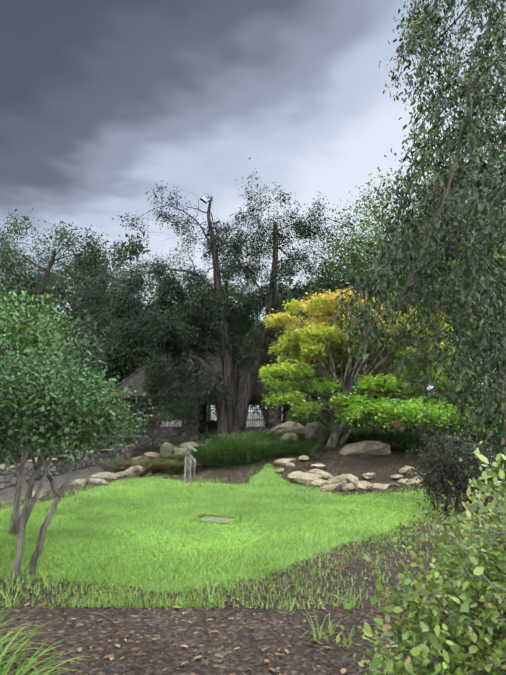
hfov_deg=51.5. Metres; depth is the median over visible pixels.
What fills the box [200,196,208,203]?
floodlight
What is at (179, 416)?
clipped shrub stem
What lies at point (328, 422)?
understory shrub
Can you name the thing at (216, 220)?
floodlight
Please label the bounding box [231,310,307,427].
small tree wood
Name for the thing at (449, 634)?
shrub stems
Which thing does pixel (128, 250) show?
juniper wood
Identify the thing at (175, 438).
stone gate walls
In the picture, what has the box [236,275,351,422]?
juniper wood
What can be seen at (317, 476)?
bed border rocks
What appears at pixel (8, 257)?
juniper wood
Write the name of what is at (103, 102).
sky
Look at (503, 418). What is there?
juniper tree
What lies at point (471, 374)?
tree wood
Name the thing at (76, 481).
lawn ledge rocks
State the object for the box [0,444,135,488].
creek stone wall
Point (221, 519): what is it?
utility cover slab
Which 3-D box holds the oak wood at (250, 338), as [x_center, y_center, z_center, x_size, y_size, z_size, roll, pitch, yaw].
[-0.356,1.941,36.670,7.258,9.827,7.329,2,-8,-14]
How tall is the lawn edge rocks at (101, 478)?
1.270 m
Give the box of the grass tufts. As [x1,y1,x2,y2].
[0,514,455,674]
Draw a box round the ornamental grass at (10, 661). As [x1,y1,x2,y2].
[0,592,85,674]
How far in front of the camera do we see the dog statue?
11.99 m
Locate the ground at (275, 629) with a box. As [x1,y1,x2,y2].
[0,411,505,674]
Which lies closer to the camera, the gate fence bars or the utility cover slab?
the utility cover slab
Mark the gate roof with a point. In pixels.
(135, 382)
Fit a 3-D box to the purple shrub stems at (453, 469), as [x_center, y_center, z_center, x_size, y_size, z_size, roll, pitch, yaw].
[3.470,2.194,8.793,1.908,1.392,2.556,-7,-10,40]
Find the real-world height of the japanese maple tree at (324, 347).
5.023 m
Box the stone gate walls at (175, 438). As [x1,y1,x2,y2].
[85,404,356,447]
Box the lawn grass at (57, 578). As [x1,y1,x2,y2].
[0,452,503,609]
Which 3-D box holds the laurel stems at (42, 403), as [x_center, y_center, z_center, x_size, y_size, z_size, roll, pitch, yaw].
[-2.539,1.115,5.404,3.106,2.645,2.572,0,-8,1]
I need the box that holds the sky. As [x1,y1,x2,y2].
[0,0,505,410]
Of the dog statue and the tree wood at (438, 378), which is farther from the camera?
the tree wood at (438, 378)
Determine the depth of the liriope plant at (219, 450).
14.85 m
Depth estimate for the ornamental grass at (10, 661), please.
3.08 m
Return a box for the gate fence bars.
[114,404,268,426]
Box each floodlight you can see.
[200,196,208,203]
[211,218,219,224]
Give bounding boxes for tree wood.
[53,307,67,346]
[137,359,202,447]
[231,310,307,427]
[391,338,447,426]
[407,338,499,387]
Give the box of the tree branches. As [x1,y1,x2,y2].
[328,0,505,484]
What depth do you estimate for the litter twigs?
3.78 m
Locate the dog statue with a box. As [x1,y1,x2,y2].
[183,446,196,482]
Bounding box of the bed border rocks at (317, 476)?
[260,441,426,491]
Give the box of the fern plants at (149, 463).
[96,433,468,474]
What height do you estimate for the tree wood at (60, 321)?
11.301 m
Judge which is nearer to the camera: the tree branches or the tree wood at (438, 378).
the tree branches
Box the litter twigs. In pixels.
[48,534,501,674]
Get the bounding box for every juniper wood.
[0,209,134,383]
[0,227,144,383]
[16,228,149,373]
[52,296,165,426]
[66,280,167,426]
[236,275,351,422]
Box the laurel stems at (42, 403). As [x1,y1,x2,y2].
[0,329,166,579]
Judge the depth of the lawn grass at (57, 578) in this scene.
6.62 m
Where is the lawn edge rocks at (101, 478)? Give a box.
[86,441,281,485]
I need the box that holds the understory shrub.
[0,386,504,465]
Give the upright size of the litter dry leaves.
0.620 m
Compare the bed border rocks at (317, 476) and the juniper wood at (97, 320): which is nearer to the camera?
the bed border rocks at (317, 476)
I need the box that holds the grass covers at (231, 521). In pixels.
[189,488,308,524]
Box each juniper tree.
[75,157,365,438]
[454,250,505,455]
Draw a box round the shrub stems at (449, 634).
[336,441,505,674]
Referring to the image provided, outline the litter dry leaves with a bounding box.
[0,475,484,674]
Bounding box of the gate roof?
[108,351,285,399]
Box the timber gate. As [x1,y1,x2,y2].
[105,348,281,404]
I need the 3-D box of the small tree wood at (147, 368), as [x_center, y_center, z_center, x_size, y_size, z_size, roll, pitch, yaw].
[-3.558,2.974,23.569,3.511,4.096,2.338,4,-9,-25]
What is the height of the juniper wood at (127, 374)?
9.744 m
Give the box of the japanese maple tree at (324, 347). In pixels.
[258,286,477,446]
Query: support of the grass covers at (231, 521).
on the ground at (275, 629)
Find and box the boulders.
[267,421,482,455]
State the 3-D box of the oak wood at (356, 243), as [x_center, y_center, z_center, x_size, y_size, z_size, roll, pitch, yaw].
[6.788,-0.812,22.904,8.896,10.579,9.025,0,-8,1]
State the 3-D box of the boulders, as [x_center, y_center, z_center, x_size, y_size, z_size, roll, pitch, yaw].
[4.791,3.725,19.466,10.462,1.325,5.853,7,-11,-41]
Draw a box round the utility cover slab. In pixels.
[194,516,232,524]
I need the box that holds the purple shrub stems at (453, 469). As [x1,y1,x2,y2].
[403,429,505,513]
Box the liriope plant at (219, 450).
[174,423,447,465]
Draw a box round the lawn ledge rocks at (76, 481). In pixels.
[31,478,86,497]
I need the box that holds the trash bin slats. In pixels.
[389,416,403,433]
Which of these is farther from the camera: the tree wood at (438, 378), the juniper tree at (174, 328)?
the tree wood at (438, 378)
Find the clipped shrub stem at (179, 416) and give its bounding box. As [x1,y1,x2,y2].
[167,399,192,419]
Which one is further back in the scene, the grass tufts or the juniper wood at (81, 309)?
the juniper wood at (81, 309)
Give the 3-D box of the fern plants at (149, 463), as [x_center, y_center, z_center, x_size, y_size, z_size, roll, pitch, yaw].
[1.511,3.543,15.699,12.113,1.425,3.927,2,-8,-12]
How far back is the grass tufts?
4.34 m
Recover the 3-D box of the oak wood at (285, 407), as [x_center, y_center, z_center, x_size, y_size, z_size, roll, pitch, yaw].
[3.438,0.986,28.265,7.287,9.488,9.354,0,-8,1]

